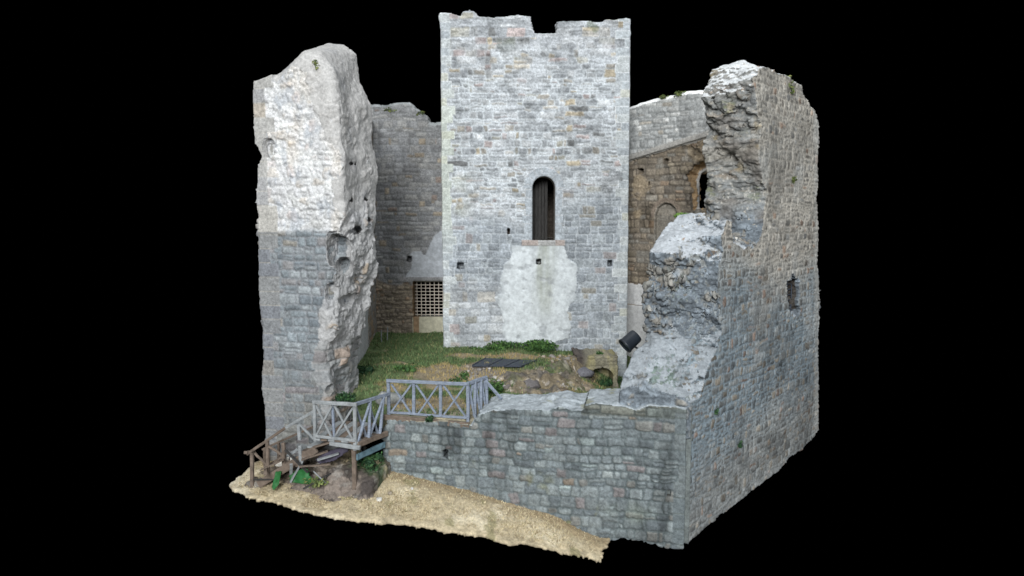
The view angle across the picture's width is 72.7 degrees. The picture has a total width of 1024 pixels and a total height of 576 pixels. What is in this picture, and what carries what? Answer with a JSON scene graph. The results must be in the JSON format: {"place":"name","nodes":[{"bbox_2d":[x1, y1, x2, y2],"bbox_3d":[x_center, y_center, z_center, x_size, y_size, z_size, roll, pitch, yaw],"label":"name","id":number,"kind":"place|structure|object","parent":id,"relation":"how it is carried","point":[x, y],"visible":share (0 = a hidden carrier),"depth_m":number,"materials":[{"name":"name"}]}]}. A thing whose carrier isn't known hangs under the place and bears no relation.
{"place":"outdoors","nodes":[
{"label":"outdoors","id":0,"kind":"place"},
{"bbox_2d":[229,461,609,562],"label":"sandy ground","id":1,"kind":"structure","parent":0,"point":[441,525],"depth_m":17.93,"materials":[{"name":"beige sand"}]},
{"bbox_2d":[272,471,281,489],"bbox_3d":[-6.176,5.058,18.271,0.174,0.440,0.248,1,6,11],"label":"plastic sheet","id":2,"kind":"object","parent":1,"relation":"on","point":[276,480],"visible":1,"depth_m":18.25,"materials":[{"name":"green plastic"}]},
{"bbox_2d":[244,410,327,487],"bbox_3d":[-6.087,4.249,18.900,2.276,2.331,1.254,1,6,11],"label":"wooden stair","id":3,"kind":"object","parent":1,"relation":"on","point":[309,450],"visible":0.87,"depth_m":18.41,"materials":[{"name":"brown wood"}]},
{"bbox_2d":[275,457,288,466],"bbox_3d":[-6.158,4.645,18.589,0.370,0.235,0.100,0,6,0],"label":"rag","id":4,"kind":"object","parent":3,"relation":"on","point":[280,463],"visible":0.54,"depth_m":18.58,"materials":[{"name":"white fabric"}]},
{"bbox_2d":[286,448,297,456],"bbox_3d":[-5.787,4.346,18.348,0.128,0.135,0.317,5,8,43],"label":"board","id":5,"kind":"object","parent":3,"relation":"on","point":[294,451],"visible":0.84,"depth_m":18.34,"materials":[{"name":"grey wood"}]},
{"bbox_2d":[301,450,327,460],"bbox_3d":[-5.155,4.376,18.182,0.686,0.234,0.126,-1,6,-11],"label":"board","id":6,"kind":"object","parent":3,"relation":"on","point":[314,455],"visible":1,"depth_m":18.15,"materials":[{"name":"brown wood"}]},
{"bbox_2d":[253,43,378,460],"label":"wall pier","id":7,"kind":"structure","parent":1,"relation":"on","point":[316,206],"depth_m":19.46,"materials":[{"name":"stone"}]},
{"bbox_2d":[312,60,318,68],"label":"grass tuft","id":8,"kind":"object","parent":7,"relation":"attached to","point":[315,62],"visible":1,"depth_m":18.69,"materials":[{"name":"green plant"}]},
{"bbox_2d":[332,391,355,406],"bbox_3d":[-4.956,3.217,20.026,1.028,0.559,0.629,0,6,0],"label":"ivy bush","id":9,"kind":"object","parent":7,"relation":"on","point":[344,397],"visible":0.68,"depth_m":19.86,"materials":[{"name":"green plant"}]},
{"bbox_2d":[245,449,390,501],"bbox_3d":[-5.416,5.047,18.981,3.938,1.136,2.120,1,6,12],"label":"debris heap","id":10,"kind":"object","parent":1,"relation":"on","point":[339,478],"visible":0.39,"depth_m":18.31,"materials":[{"name":"brown soil"}]},
{"bbox_2d":[260,458,284,470],"bbox_3d":[-6.272,4.625,18.221,0.647,0.322,0.111,0,6,2],"label":"stick","id":11,"kind":"object","parent":10,"relation":"on","point":[272,464],"visible":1,"depth_m":18.19,"materials":[{"name":"brown wood"}]},
{"bbox_2d":[270,453,286,464],"bbox_3d":[-6.334,4.635,18.843,0.459,0.281,0.130,-2,6,-23],"label":"board","id":12,"kind":"object","parent":10,"relation":"on","point":[277,459],"visible":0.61,"depth_m":18.80,"materials":[{"name":"brown wood"}]},
{"bbox_2d":[289,463,292,474],"bbox_3d":[-5.775,4.785,18.183,0.084,0.500,0.339,-2,6,-18],"label":"stick","id":13,"kind":"object","parent":10,"relation":"on","point":[291,468],"visible":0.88,"depth_m":18.11,"materials":[{"name":"grey wood"}]},
{"bbox_2d":[290,457,303,482],"bbox_3d":[-5.610,4.750,18.165,0.414,0.607,0.081,-4,7,-36],"label":"stick","id":14,"kind":"object","parent":10,"relation":"on","point":[296,471],"visible":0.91,"depth_m":18.12,"materials":[{"name":"grey wood"}]},
{"bbox_2d":[289,469,314,483],"bbox_3d":[-5.423,4.886,18.100,0.820,0.384,0.139,1,6,11],"label":"plastic sheet","id":15,"kind":"object","parent":10,"relation":"on","point":[301,474],"visible":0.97,"depth_m":18.11,"materials":[{"name":"green plastic"}]},
{"bbox_2d":[284,449,308,472],"bbox_3d":[-5.594,4.499,18.062,0.627,0.606,0.103,1,6,6],"label":"stick","id":16,"kind":"object","parent":15,"relation":"on","point":[295,460],"visible":0.97,"depth_m":18.03,"materials":[{"name":"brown wood"}]},
{"bbox_2d":[299,463,330,467],"bbox_3d":[-5.103,4.596,18.007,0.789,0.058,0.096,-1,6,-8],"label":"stick","id":17,"kind":"object","parent":10,"relation":"on","point":[315,465],"visible":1,"depth_m":17.98,"materials":[{"name":"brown wood"}]},
{"bbox_2d":[302,476,329,487],"bbox_3d":[-5.032,4.997,17.922,0.660,0.310,0.418,-4,7,-37],"label":"weed clump","id":18,"kind":"object","parent":10,"relation":"on","point":[317,483],"visible":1,"depth_m":17.89,"materials":[{"name":"green plant"}]},
{"bbox_2d":[303,473,331,489],"bbox_3d":[-5.028,4.989,17.975,0.072,0.224,0.805,5,8,44],"label":"stick","id":19,"kind":"object","parent":10,"relation":"on","point":[309,485],"visible":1,"depth_m":17.98,"materials":[{"name":"brown wood"}]},
{"bbox_2d":[357,454,379,471],"bbox_3d":[-3.921,4.696,18.688,0.771,0.493,0.817,0,6,0],"label":"weed clump","id":20,"kind":"object","parent":10,"relation":"on","point":[368,461],"visible":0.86,"depth_m":18.62,"materials":[{"name":"green plant"}]},
{"bbox_2d":[368,451,386,464],"bbox_3d":[-3.741,4.755,19.113,0.562,0.606,0.545,0,6,0],"label":"weed clump","id":21,"kind":"object","parent":10,"relation":"on","point":[380,458],"visible":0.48,"depth_m":19.02,"materials":[{"name":"green plant"}]},
{"bbox_2d":[312,392,389,489],"bbox_3d":[-4.290,4.114,18.785,1.482,2.557,1.798,1,6,12],"label":"wooden landing","id":22,"kind":"object","parent":1,"relation":"on","point":[356,434],"visible":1,"depth_m":18.11,"materials":[{"name":"grey wood"}]},
{"bbox_2d":[313,441,334,447],"bbox_3d":[-4.851,4.033,18.036,0.595,0.180,0.126,-2,6,-15],"label":"board","id":23,"kind":"object","parent":22,"relation":"attached to","point":[322,444],"visible":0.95,"depth_m":17.98,"materials":[{"name":"brown wood"}]},
{"bbox_2d":[317,452,338,460],"bbox_3d":[-4.763,4.365,18.000,0.548,0.162,0.136,-2,6,-17],"label":"board","id":24,"kind":"object","parent":22,"relation":"attached to","point":[328,456],"visible":1,"depth_m":17.97,"materials":[{"name":"grey wood"}]},
{"bbox_2d":[315,448,347,463],"bbox_3d":[-4.689,4.354,18.158,0.918,0.480,0.170,0,6,0],"label":"dark sheet","id":25,"kind":"object","parent":22,"relation":"hanging from","point":[341,451],"visible":0.84,"depth_m":18.16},
{"bbox_2d":[381,388,686,548],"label":"front wall","id":26,"kind":"structure","parent":1,"relation":"on","point":[603,463],"depth_m":18.45,"materials":[{"name":"stone"}]},
{"bbox_2d":[425,415,433,421],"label":"moss tuft","id":27,"kind":"object","parent":26,"relation":"on","point":[429,418],"visible":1,"depth_m":18.94,"materials":[{"name":"green plant"}]},
{"bbox_2d":[383,376,501,427],"bbox_3d":[-1.960,3.146,19.345,3.397,1.222,1.084,0,6,0],"label":"wooden railing","id":28,"kind":"object","parent":26,"relation":"on","point":[480,384],"visible":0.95,"depth_m":19.29,"materials":[{"name":"grey wood"}]},
{"bbox_2d":[351,330,630,427],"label":"courtyard ground","id":29,"kind":"structure","parent":0,"point":[417,375],"depth_m":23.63,"materials":[{"name":"green plant"}]},
{"bbox_2d":[357,365,375,374],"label":"weed clump","id":30,"kind":"object","parent":29,"relation":"on","point":[364,368],"visible":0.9,"depth_m":23.40,"materials":[{"name":"green plant"}]},
{"bbox_2d":[357,122,376,363],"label":"side wall","id":31,"kind":"structure","parent":29,"relation":"on","point":[369,331],"depth_m":28.27,"materials":[{"name":"stone"}]},
{"bbox_2d":[375,391,405,404],"bbox_3d":[-3.664,3.382,20.928,0.922,0.574,0.479,0,6,0],"label":"stone block","id":32,"kind":"object","parent":29,"relation":"on","point":[395,398],"depth_m":20.76,"materials":[{"name":"white stone"}]},
{"bbox_2d":[393,362,417,372],"bbox_3d":[-3.576,2.740,23.731,0.935,0.366,0.638,-2,6,-23],"label":"weed clump","id":33,"kind":"object","parent":29,"relation":"on","point":[411,368],"visible":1,"depth_m":23.66,"materials":[{"name":"green plant"}]},
{"bbox_2d":[371,102,443,333],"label":"back wall","id":34,"kind":"structure","parent":29,"relation":"on","point":[407,147],"depth_m":29.85,"materials":[{"name":"stone"}]},
{"bbox_2d":[449,371,468,381],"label":"weed clump","id":35,"kind":"object","parent":29,"relation":"on","point":[463,375],"visible":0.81,"depth_m":22.93,"materials":[{"name":"green plant"}]},
{"bbox_2d":[484,381,503,394],"bbox_3d":[-0.569,3.135,21.637,0.663,0.470,0.691,0,6,0],"label":"weed clump","id":36,"kind":"object","parent":29,"relation":"on","point":[497,387],"visible":0.64,"depth_m":21.49,"materials":[{"name":"green plant"}]},
{"bbox_2d":[480,340,523,350],"bbox_3d":[-0.365,2.267,27.117,1.746,0.507,0.571,0,6,0],"label":"weed clump","id":37,"kind":"object","parent":29,"relation":"on","point":[503,346],"visible":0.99,"depth_m":27.00,"materials":[{"name":"green plant"}]},
{"bbox_2d":[472,357,536,367],"bbox_3d":[-0.255,2.671,24.689,2.045,0.077,1.397,1,6,13],"label":"iron grating","id":38,"kind":"object","parent":29,"relation":"on","point":[501,362],"visible":1,"depth_m":24.61,"materials":[{"name":"grey metal"}]},
{"bbox_2d":[438,10,630,376],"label":"keep tower","id":39,"kind":"structure","parent":29,"relation":"on","point":[535,158],"depth_m":26.74,"materials":[{"name":"stone"}]},
{"bbox_2d":[518,339,558,352],"bbox_3d":[1.025,2.266,26.972,1.634,0.620,0.629,0,6,0],"label":"weed clump","id":40,"kind":"object","parent":29,"relation":"on","point":[541,345],"visible":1,"depth_m":26.90,"materials":[{"name":"green plant"}]},
{"bbox_2d":[499,356,589,393],"bbox_3d":[1.486,3.399,23.948,2.817,1.489,5.721,4,7,34],"label":"rubble mound","id":41,"kind":"object","parent":29,"relation":"on","point":[566,377],"visible":0.6,"depth_m":22.90,"materials":[{"name":"beige stone"}]},
{"bbox_2d":[524,378,540,388],"bbox_3d":[0.625,3.192,22.657,0.750,0.451,0.795,3,7,32],"label":"rock","id":42,"kind":"object","parent":41,"relation":"on","point":[534,384],"visible":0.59,"depth_m":22.38,"materials":[{"name":"stone"}]},
{"bbox_2d":[577,367,594,377],"bbox_3d":[2.641,3.115,25.715,0.816,0.405,0.700,0,6,0],"label":"rock","id":43,"kind":"object","parent":41,"relation":"on","point":[585,372],"visible":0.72,"depth_m":25.43,"materials":[{"name":"stone"}]},
{"bbox_2d":[583,384,590,391],"bbox_3d":[2.429,3.380,23.407,0.449,0.279,0.540,-1,6,-10],"label":"rock","id":44,"kind":"object","parent":29,"relation":"on","point":[587,387],"visible":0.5,"depth_m":23.19,"materials":[{"name":"stone"}]},
{"bbox_2d":[571,347,618,387],"bbox_3d":[3.154,3.255,26.618,1.728,1.862,1.664,0,6,0],"label":"stone vault","id":45,"kind":"object","parent":29,"relation":"on","point":[605,363],"visible":0.54,"depth_m":25.85,"materials":[{"name":"beige stone"}]},
{"bbox_2d":[597,377,621,385],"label":"weed clump","id":46,"kind":"object","parent":29,"relation":"on","point":[608,382],"visible":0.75,"depth_m":26.08,"materials":[{"name":"green plant"}]},
{"bbox_2d":[627,90,709,356],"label":"back wall","id":47,"kind":"structure","parent":29,"relation":"on","point":[667,164],"depth_m":28.53,"materials":[{"name":"stone"}]},
{"bbox_2d":[673,91,685,97],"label":"grass tuft","id":48,"kind":"object","parent":47,"relation":"on","point":[678,94],"visible":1,"depth_m":27.50,"materials":[{"name":"green plant"}]},
{"bbox_2d":[619,60,820,543],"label":"curtain wall","id":49,"kind":"structure","parent":29,"relation":"on","point":[731,306],"depth_m":20.26,"materials":[{"name":"stone"}]},
{"bbox_2d":[619,330,640,352],"bbox_3d":[3.542,1.602,20.009,0.950,0.776,0.482,-1,6,-13],"label":"floodlight","id":50,"kind":"object","parent":49,"relation":"attached to","point":[630,341],"visible":0.9,"depth_m":19.82,"materials":[{"name":"black metal"}]},
{"bbox_2d":[673,212,688,217],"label":"fern tuft","id":51,"kind":"object","parent":49,"relation":"attached to","point":[677,214],"visible":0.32,"depth_m":19.97,"materials":[{"name":"green plant"}]},
{"bbox_2d":[786,75,794,93],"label":"grass tuft","id":52,"kind":"object","parent":49,"relation":"attached to","point":[791,87],"visible":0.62,"depth_m":21.32,"materials":[{"name":"green plant"}]},
{"bbox_2d":[0,0,1023,575],"label":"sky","id":53,"kind":"structure","parent":0,"point":[132,400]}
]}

